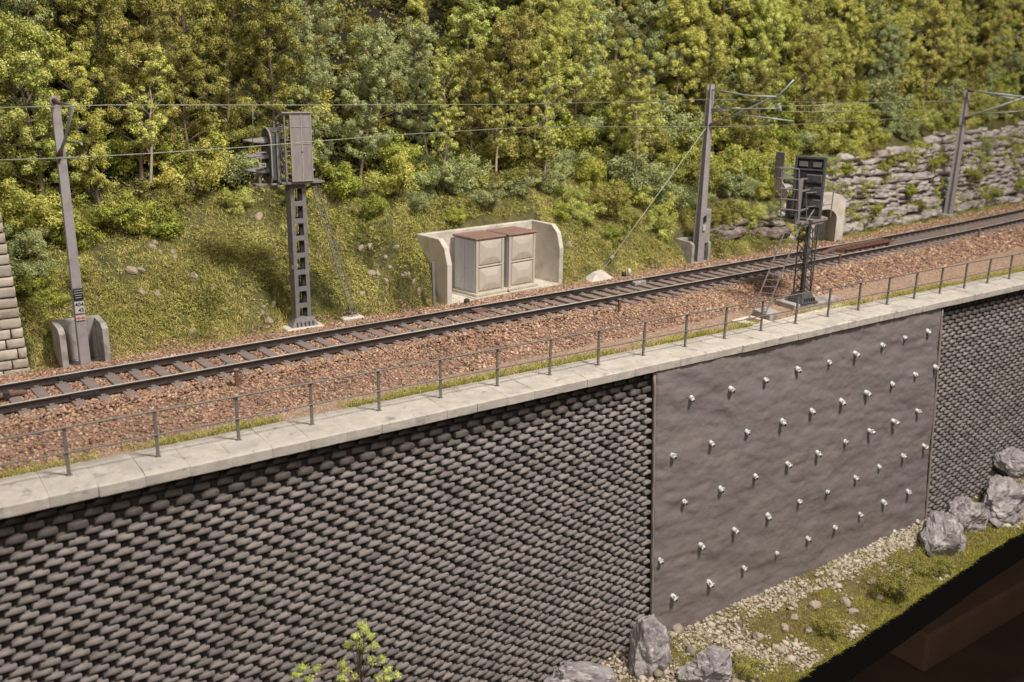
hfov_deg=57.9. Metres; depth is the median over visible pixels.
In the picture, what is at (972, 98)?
bush
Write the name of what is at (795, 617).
loose rock
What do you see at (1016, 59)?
tree
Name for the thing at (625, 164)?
bush
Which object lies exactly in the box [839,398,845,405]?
anchor head
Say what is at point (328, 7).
tree
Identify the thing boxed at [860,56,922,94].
bush
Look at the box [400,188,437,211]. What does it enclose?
bush
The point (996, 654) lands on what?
floor
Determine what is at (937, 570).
ledge bush
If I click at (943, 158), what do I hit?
bush
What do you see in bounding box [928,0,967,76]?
tree
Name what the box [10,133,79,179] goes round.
bush
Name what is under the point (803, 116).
bush
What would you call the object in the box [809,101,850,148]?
bush
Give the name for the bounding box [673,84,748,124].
bush
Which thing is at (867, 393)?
anchor head
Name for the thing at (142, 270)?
stone
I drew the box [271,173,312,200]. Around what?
bush
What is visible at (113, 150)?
bush
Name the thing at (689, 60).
tree
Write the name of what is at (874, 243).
timber ramp
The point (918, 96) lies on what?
bush
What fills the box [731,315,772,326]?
cable cover
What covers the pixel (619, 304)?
rusty stake
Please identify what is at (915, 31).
tree
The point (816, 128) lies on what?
bush
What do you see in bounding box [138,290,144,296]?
stone
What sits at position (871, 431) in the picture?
anchor head
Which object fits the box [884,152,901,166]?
bush
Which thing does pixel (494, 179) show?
bush
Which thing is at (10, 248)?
bush
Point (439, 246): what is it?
concrete refuge
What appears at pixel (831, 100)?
bush
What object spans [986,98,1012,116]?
bush
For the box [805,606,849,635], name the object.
ledge bush
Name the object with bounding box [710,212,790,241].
rock cliff
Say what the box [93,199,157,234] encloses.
bush
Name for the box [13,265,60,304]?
bush
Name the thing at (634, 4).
tree
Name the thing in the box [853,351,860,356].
anchor head
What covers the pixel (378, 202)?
bush
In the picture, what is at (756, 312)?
ladder pad
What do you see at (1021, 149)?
bush
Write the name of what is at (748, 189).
bush
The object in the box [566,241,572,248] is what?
stone
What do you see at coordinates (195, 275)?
stone
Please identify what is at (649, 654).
boulder
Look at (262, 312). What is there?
stone
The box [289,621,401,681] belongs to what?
sapling
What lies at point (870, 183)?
bush
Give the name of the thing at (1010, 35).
tree
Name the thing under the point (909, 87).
bush
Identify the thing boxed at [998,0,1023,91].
tree
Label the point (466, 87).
tree
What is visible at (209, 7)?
tree
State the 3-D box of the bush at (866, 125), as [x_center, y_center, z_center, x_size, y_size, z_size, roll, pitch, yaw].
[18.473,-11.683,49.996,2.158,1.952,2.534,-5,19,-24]
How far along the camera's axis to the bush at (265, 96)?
31.92 m
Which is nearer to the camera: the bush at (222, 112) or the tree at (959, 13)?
the bush at (222, 112)
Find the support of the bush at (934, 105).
on the hillside at (531, 214)
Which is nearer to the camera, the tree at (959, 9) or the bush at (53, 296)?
the bush at (53, 296)
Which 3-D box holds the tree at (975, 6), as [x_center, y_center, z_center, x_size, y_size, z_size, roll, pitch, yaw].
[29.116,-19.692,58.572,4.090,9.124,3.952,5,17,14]
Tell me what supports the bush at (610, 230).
on the hillside at (531, 214)
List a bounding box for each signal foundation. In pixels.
[281,321,324,330]
[775,295,831,309]
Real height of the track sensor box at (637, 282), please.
0.172 m
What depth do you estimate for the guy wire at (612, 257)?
35.68 m
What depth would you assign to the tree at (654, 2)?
44.13 m
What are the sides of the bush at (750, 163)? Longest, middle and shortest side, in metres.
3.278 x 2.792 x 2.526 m
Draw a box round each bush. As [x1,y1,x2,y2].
[0,154,61,218]
[0,176,75,235]
[3,222,50,257]
[5,238,23,282]
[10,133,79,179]
[11,249,60,283]
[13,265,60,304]
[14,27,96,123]
[25,284,71,310]
[31,204,87,243]
[32,318,56,343]
[57,219,106,249]
[58,259,93,292]
[63,85,140,133]
[73,188,156,238]
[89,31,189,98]
[90,130,146,178]
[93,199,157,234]
[137,180,192,219]
[138,133,239,193]
[142,207,188,241]
[144,123,222,188]
[160,93,244,142]
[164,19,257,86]
[185,141,261,184]
[221,185,254,214]
[226,95,301,138]
[244,136,291,178]
[254,71,310,110]
[259,56,287,86]
[264,100,325,148]
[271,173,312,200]
[283,139,330,170]
[295,84,386,149]
[319,159,364,201]
[336,66,411,116]
[342,129,423,175]
[352,188,389,217]
[364,148,434,198]
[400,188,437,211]
[405,50,482,116]
[409,162,444,194]
[412,148,460,180]
[424,152,493,196]
[435,134,492,171]
[441,207,467,224]
[456,64,543,121]
[456,166,491,191]
[467,182,505,210]
[468,123,553,172]
[475,166,506,197]
[498,162,542,189]
[500,170,539,197]
[508,131,569,176]
[517,65,590,119]
[522,162,570,193]
[530,140,590,179]
[531,107,599,155]
[543,71,605,116]
[547,197,570,223]
[553,180,592,208]
[568,199,607,227]
[569,107,617,147]
[570,145,606,188]
[583,179,633,214]
[592,70,662,138]
[592,103,667,161]
[599,222,631,246]
[600,148,681,195]
[600,177,634,205]
[608,204,640,228]
[616,213,636,228]
[620,161,673,191]
[632,184,680,212]
[637,130,672,158]
[643,101,703,149]
[644,205,678,240]
[648,178,697,211]
[651,85,686,120]
[654,145,694,183]
[662,119,728,157]
[663,236,670,245]
[668,93,701,127]
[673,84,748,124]
[678,155,720,183]
[678,187,715,209]
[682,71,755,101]
[682,160,723,197]
[683,98,751,143]
[683,134,755,176]
[684,208,695,220]
[710,194,743,225]
[710,209,721,226]
[711,165,748,196]
[712,142,759,186]
[718,114,764,150]
[724,211,742,224]
[725,199,750,210]
[726,112,776,136]
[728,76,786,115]
[731,74,810,107]
[732,649,768,679]
[733,177,765,196]
[738,201,768,229]
[743,145,787,178]
[744,174,772,200]
[752,143,792,173]
[752,171,776,198]
[756,102,795,136]
[759,123,805,153]
[760,200,785,220]
[761,135,798,166]
[766,159,794,181]
[768,102,814,131]
[775,66,835,104]
[781,129,820,152]
[784,122,812,149]
[785,221,805,236]
[788,145,802,156]
[793,62,840,103]
[793,93,842,125]
[799,69,852,102]
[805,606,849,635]
[807,120,830,142]
[807,127,841,152]
[809,93,841,118]
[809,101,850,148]
[809,152,841,172]
[817,103,859,138]
[822,153,841,165]
[826,131,850,152]
[827,96,853,115]
[836,76,856,101]
[838,129,868,152]
[839,88,867,115]
[839,162,856,174]
[840,139,870,160]
[844,107,877,131]
[845,122,871,141]
[849,70,898,107]
[857,126,891,148]
[859,142,880,157]
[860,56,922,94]
[860,178,876,191]
[861,104,883,130]
[862,558,921,607]
[867,124,896,141]
[867,203,883,215]
[869,93,914,127]
[870,94,894,121]
[873,160,892,176]
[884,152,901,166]
[886,117,921,140]
[887,79,930,102]
[891,92,903,106]
[897,98,928,122]
[899,69,924,94]
[900,151,917,164]
[900,545,955,578]
[901,56,959,85]
[902,108,941,136]
[904,183,918,195]
[905,100,928,114]
[909,78,945,103]
[911,198,926,210]
[913,139,929,155]
[921,93,950,118]
[925,115,948,131]
[926,76,962,92]
[926,155,946,171]
[927,57,966,87]
[930,81,964,108]
[938,151,952,164]
[939,104,957,128]
[944,57,989,84]
[945,102,981,126]
[951,76,988,102]
[951,120,968,131]
[953,90,985,107]
[961,148,970,165]
[962,56,1002,83]
[965,63,1003,91]
[967,170,985,180]
[969,88,990,108]
[970,97,1002,124]
[973,135,997,151]
[974,105,989,123]
[980,154,994,165]
[981,64,1016,90]
[984,74,1006,95]
[984,85,1012,106]
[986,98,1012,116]
[989,187,1005,199]
[996,68,1020,89]
[996,131,1016,150]
[999,99,1016,122]
[1003,83,1023,113]
[1009,145,1023,154]
[1010,106,1023,123]
[1012,183,1023,190]
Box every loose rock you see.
[752,631,763,641]
[774,647,783,652]
[780,623,788,632]
[789,602,797,609]
[791,614,798,620]
[805,626,811,633]
[808,600,821,609]
[839,597,851,607]
[848,608,858,614]
[866,577,875,584]
[872,592,882,600]
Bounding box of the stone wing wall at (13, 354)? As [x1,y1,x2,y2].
[0,212,29,375]
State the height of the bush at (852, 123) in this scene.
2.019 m
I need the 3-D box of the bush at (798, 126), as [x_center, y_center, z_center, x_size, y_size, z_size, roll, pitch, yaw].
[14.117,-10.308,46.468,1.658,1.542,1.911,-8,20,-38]
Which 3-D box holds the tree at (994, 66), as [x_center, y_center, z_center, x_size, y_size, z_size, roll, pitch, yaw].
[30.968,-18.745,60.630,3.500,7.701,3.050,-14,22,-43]
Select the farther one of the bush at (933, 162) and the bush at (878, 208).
the bush at (933, 162)
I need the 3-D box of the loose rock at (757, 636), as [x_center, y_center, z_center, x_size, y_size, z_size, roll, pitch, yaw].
[7.321,8.776,27.515,0.342,0.274,0.409,-6,17,-22]
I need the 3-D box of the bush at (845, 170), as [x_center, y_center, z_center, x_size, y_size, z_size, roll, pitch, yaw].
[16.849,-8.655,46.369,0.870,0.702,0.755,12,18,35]
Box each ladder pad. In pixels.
[340,314,363,320]
[753,307,779,320]
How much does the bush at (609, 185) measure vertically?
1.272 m
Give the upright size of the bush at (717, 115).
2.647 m
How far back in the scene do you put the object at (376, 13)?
34.68 m
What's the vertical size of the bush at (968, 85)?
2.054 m
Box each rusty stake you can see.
[233,368,238,386]
[617,298,621,312]
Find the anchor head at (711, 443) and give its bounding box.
[709,440,714,446]
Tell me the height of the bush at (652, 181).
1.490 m
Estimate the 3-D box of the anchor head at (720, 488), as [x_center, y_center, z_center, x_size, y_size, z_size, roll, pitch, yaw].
[6.244,4.417,27.662,0.189,0.217,0.237,-7,18,-34]
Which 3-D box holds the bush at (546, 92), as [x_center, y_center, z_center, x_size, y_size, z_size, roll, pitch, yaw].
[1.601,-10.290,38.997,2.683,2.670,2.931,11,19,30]
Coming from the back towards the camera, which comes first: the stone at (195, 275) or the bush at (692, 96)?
the bush at (692, 96)
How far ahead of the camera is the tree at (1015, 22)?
61.07 m
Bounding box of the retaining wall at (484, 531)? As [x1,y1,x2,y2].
[0,271,1023,681]
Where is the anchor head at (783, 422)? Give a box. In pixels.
[780,418,786,425]
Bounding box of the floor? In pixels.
[848,612,1023,681]
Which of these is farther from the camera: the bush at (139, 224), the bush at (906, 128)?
the bush at (906, 128)
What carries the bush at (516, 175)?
on the hillside at (531, 214)
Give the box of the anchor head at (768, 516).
[765,512,771,520]
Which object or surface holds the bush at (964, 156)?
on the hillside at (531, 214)
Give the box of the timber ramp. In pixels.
[820,238,895,253]
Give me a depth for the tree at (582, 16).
36.48 m
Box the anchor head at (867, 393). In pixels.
[864,390,871,396]
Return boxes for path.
[6,248,1023,476]
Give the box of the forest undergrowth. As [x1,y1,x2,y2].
[0,0,1023,207]
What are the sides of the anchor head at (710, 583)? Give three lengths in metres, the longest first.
0.310 x 0.235 x 0.202 m
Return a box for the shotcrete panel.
[650,308,943,631]
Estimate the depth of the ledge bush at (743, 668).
25.75 m
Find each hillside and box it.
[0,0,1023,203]
[3,110,1023,369]
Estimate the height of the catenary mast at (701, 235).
7.281 m
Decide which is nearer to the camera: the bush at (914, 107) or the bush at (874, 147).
the bush at (874, 147)
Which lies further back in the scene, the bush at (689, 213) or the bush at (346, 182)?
the bush at (689, 213)
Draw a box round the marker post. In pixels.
[431,262,435,306]
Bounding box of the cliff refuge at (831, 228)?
[796,192,845,242]
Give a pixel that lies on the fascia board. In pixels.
(853, 661)
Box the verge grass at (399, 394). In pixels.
[0,266,1023,478]
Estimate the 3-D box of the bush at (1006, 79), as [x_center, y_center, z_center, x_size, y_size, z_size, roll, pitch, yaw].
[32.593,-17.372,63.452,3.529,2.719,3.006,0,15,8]
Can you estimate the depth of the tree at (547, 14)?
36.00 m
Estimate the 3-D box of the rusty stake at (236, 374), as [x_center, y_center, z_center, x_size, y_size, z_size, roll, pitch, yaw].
[-6.420,0.964,21.592,0.120,0.660,0.090,-9,19,-30]
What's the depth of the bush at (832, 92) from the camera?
48.33 m
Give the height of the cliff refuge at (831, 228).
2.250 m
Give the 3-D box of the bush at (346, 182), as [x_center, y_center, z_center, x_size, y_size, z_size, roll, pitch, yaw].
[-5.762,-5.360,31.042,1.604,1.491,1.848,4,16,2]
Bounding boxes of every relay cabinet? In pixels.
[452,230,508,299]
[485,226,541,292]
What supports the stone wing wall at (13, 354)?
on the hillside at (531, 214)
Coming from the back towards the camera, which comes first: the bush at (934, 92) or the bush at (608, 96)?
the bush at (934, 92)
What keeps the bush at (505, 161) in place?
on the hillside at (531, 214)
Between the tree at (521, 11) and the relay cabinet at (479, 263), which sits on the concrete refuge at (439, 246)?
the relay cabinet at (479, 263)
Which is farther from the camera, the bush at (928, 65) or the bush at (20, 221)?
the bush at (928, 65)
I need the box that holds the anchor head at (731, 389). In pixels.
[728,386,734,392]
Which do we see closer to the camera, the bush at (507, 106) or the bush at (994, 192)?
the bush at (507, 106)
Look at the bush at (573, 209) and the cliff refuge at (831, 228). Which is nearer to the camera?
the bush at (573, 209)
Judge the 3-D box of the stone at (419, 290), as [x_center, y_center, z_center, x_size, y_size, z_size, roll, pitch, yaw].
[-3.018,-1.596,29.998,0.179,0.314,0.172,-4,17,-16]
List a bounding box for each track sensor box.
[471,307,488,313]
[632,279,645,285]
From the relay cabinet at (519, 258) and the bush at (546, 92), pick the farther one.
the bush at (546, 92)
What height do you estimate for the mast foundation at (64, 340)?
1.430 m
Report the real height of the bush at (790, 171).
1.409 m
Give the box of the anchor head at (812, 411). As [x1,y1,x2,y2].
[809,408,815,414]
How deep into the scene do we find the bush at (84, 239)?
25.52 m
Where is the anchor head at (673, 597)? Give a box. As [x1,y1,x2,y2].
[670,593,678,601]
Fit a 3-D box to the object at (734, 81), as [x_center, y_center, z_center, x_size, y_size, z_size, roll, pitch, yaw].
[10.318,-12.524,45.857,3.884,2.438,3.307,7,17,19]
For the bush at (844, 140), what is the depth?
47.28 m
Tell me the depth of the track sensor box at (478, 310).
28.59 m
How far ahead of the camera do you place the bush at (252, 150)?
29.77 m
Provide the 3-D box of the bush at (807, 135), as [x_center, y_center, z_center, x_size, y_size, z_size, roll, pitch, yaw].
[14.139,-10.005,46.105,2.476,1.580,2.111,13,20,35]
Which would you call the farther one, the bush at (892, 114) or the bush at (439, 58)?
the bush at (892, 114)
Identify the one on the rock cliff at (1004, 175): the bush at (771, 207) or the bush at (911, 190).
the bush at (911, 190)
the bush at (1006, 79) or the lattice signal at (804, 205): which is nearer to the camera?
the lattice signal at (804, 205)
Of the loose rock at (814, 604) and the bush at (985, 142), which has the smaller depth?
the loose rock at (814, 604)
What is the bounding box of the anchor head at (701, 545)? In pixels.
[698,542,705,549]
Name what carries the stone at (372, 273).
on the hillside at (531, 214)
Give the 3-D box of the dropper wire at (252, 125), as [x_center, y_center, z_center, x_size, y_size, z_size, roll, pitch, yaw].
[-6.225,-5.167,22.209,0.078,0.969,0.017,-11,20,-37]
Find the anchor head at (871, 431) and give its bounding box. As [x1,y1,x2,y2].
[867,428,875,434]
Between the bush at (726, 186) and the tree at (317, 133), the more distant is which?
the bush at (726, 186)
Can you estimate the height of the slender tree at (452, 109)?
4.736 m
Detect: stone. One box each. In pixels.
[125,266,137,273]
[137,267,145,272]
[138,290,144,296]
[147,244,155,250]
[154,290,160,296]
[189,327,195,334]
[191,272,198,279]
[254,212,262,220]
[259,309,265,317]
[266,317,273,324]
[358,244,363,251]
[366,270,375,276]
[383,278,387,284]
[416,287,421,295]
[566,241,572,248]
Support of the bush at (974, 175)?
on the rock cliff at (1004, 175)
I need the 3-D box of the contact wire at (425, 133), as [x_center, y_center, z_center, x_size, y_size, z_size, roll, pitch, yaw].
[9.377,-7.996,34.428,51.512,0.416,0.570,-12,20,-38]
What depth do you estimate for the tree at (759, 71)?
42.78 m
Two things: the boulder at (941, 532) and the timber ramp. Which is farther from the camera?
the timber ramp
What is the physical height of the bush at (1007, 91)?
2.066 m
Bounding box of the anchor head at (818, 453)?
[815,450,822,456]
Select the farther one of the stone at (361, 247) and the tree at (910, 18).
the tree at (910, 18)
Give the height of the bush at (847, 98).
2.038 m
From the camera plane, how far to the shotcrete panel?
29.33 m
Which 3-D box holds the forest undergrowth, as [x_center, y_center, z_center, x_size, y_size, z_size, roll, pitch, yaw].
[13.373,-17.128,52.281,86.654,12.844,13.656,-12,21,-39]
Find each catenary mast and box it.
[50,97,90,364]
[693,79,793,261]
[939,89,1023,216]
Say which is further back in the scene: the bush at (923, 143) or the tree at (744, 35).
the bush at (923, 143)
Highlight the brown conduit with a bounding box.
[0,389,27,399]
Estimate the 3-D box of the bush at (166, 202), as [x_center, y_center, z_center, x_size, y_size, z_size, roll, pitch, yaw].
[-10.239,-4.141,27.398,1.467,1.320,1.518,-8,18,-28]
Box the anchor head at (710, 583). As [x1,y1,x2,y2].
[707,579,714,587]
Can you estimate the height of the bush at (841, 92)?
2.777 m
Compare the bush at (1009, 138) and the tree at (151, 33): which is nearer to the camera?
the tree at (151, 33)
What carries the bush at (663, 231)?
on the hillside at (531, 214)
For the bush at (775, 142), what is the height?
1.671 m
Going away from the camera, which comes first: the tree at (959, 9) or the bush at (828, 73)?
the bush at (828, 73)
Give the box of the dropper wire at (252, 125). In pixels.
[252,105,252,145]
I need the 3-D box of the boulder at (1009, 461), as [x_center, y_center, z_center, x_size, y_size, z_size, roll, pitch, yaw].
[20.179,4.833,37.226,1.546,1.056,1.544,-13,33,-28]
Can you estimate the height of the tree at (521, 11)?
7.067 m
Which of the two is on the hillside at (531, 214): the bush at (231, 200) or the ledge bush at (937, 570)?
the bush at (231, 200)
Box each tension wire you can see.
[781,98,1023,106]
[782,111,886,111]
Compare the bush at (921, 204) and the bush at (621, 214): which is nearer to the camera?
the bush at (621, 214)
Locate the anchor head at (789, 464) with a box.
[785,461,792,467]
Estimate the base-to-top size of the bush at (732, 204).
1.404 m
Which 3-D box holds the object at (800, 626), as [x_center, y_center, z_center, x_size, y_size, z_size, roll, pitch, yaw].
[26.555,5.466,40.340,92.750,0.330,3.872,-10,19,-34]
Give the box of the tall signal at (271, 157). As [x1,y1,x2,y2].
[243,112,357,327]
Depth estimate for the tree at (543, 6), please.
39.22 m
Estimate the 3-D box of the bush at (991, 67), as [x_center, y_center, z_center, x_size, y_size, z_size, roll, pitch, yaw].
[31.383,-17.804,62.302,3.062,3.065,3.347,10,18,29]
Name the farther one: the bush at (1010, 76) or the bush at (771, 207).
the bush at (1010, 76)
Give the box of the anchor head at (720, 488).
[718,485,724,492]
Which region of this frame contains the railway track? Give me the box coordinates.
[0,209,1023,424]
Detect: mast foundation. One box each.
[50,315,110,368]
[675,236,710,263]
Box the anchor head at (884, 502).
[881,499,887,506]
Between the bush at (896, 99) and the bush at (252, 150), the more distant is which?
the bush at (896, 99)
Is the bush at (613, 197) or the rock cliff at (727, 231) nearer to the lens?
the bush at (613, 197)
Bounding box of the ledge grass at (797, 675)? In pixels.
[631,479,1023,681]
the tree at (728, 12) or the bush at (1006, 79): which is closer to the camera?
the tree at (728, 12)
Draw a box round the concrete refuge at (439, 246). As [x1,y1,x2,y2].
[416,219,562,304]
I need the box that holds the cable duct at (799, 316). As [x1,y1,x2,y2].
[773,304,852,322]
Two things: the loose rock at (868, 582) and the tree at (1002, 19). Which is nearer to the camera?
the loose rock at (868, 582)
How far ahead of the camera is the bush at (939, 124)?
54.06 m
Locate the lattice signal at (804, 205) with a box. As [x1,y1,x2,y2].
[751,152,833,313]
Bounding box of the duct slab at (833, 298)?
[819,294,839,301]
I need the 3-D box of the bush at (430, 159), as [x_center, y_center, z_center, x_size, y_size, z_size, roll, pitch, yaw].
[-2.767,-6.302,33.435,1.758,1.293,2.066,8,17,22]
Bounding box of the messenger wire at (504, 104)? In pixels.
[0,99,954,107]
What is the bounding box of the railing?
[0,253,1023,476]
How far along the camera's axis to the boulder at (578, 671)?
24.46 m
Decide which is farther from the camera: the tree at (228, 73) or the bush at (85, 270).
the tree at (228, 73)
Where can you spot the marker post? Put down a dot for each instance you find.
(433, 284)
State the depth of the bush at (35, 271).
24.07 m
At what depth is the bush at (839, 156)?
46.10 m
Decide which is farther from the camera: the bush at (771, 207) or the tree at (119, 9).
the bush at (771, 207)
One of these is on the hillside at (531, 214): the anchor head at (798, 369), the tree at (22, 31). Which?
the tree at (22, 31)
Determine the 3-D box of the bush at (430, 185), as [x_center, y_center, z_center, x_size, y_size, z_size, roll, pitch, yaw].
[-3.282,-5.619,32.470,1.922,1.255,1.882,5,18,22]
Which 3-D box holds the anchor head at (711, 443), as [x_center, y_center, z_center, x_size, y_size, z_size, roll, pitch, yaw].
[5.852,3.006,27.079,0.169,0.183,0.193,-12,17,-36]
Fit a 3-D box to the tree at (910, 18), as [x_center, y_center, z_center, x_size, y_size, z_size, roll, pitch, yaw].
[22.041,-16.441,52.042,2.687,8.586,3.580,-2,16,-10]
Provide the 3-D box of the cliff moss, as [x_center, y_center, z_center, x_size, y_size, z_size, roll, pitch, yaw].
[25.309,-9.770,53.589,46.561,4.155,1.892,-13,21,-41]
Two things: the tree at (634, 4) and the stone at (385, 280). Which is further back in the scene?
the tree at (634, 4)
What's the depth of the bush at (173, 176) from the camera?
28.01 m
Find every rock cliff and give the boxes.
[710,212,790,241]
[776,119,1023,239]
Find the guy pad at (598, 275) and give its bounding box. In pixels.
[585,269,612,281]
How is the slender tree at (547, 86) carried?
on the hillside at (531, 214)
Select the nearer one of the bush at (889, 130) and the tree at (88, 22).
the tree at (88, 22)
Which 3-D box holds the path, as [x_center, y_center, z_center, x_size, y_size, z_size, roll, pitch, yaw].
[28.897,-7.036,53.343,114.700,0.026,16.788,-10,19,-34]
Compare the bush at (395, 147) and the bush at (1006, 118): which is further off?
the bush at (1006, 118)
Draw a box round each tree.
[0,0,55,139]
[0,0,62,110]
[0,9,23,165]
[0,11,82,194]
[1,3,27,57]
[20,0,71,46]
[34,0,127,143]
[36,0,159,99]
[39,38,119,206]
[89,0,195,179]
[112,0,191,46]
[113,41,173,181]
[135,0,231,117]
[148,42,227,188]
[152,0,195,37]
[182,0,270,171]
[187,0,247,18]
[188,0,240,39]
[216,0,317,149]
[247,0,257,55]
[263,0,345,78]
[271,0,343,104]
[273,15,342,175]
[332,17,416,184]
[333,11,414,147]
[377,15,446,155]
[405,0,434,26]
[427,46,466,185]
[437,0,515,126]
[438,47,503,165]
[452,6,550,174]
[453,0,526,76]
[473,0,524,45]
[474,46,524,171]
[509,15,566,156]
[511,0,534,68]
[518,0,566,64]
[519,2,578,145]
[528,45,571,179]
[532,0,598,59]
[536,0,616,122]
[540,0,614,69]
[540,0,617,157]
[544,0,593,120]
[590,0,622,51]
[600,0,653,63]
[602,0,648,43]
[603,38,655,167]
[604,0,680,138]
[608,59,654,159]
[618,0,658,43]
[622,75,658,176]
[634,0,681,60]
[645,0,726,146]
[646,0,719,93]
[658,1,708,75]
[667,16,729,133]
[675,3,721,78]
[676,0,731,103]
[677,43,741,155]
[687,0,748,73]
[704,0,766,84]
[714,0,767,113]
[726,0,770,72]
[729,59,786,151]
[733,0,791,137]
[739,0,790,74]
[753,6,816,130]
[756,0,807,67]
[759,0,818,76]
[782,31,834,132]
[789,0,836,81]
[793,29,843,112]
[805,0,869,112]
[818,0,872,81]
[823,0,882,104]
[833,0,896,75]
[855,0,909,92]
[859,0,895,75]
[859,20,910,127]
[880,0,937,95]
[897,0,933,60]
[900,0,926,41]
[902,0,934,56]
[904,0,969,117]
[920,0,974,89]
[925,6,979,80]
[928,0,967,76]
[952,0,1002,78]
[960,0,999,78]
[961,1,1008,90]
[962,0,1013,92]
[965,4,1018,65]
[988,0,1023,77]
[992,0,1023,45]
[996,28,1023,96]
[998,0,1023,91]
[1006,0,1023,75]
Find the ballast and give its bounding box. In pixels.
[0,202,1023,473]
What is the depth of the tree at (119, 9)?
27.58 m
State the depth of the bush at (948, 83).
56.61 m
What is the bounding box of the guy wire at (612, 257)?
[603,127,706,268]
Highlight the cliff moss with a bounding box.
[710,130,1023,235]
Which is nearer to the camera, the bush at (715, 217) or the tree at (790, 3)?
the bush at (715, 217)
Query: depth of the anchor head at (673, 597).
27.19 m
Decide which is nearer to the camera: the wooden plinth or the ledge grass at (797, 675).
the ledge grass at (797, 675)
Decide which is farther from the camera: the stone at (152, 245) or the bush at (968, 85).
the bush at (968, 85)
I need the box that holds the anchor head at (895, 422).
[891,418,899,425]
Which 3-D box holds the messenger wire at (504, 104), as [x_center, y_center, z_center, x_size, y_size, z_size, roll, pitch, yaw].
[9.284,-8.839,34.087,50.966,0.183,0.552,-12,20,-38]
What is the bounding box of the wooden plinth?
[889,558,1023,671]
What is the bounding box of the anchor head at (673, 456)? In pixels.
[670,453,676,458]
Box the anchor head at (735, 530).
[732,527,738,533]
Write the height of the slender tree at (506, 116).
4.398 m
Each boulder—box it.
[543,661,616,681]
[628,614,671,677]
[676,645,731,681]
[920,510,965,556]
[944,495,987,532]
[980,475,1023,528]
[993,446,1023,478]
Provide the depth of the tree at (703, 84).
41.94 m
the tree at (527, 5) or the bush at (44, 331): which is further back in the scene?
the tree at (527, 5)
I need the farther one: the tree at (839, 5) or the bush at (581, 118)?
the tree at (839, 5)
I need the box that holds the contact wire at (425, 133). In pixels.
[0,116,1023,159]
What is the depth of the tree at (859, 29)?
48.26 m
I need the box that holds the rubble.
[600,477,1023,681]
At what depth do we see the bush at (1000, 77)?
60.24 m
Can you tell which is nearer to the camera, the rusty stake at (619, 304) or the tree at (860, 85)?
the rusty stake at (619, 304)
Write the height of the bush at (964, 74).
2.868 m
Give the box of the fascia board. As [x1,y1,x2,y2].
[794,532,1023,681]
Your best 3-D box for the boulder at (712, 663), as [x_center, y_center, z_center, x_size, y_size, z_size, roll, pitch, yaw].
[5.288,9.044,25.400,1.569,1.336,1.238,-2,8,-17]
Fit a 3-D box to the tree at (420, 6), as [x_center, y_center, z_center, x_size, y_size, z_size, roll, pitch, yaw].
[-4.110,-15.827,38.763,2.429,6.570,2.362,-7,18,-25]
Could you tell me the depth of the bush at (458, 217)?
31.76 m
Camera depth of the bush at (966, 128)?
55.09 m
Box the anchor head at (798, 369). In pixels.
[795,366,801,372]
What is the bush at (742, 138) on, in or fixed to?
on the hillside at (531, 214)

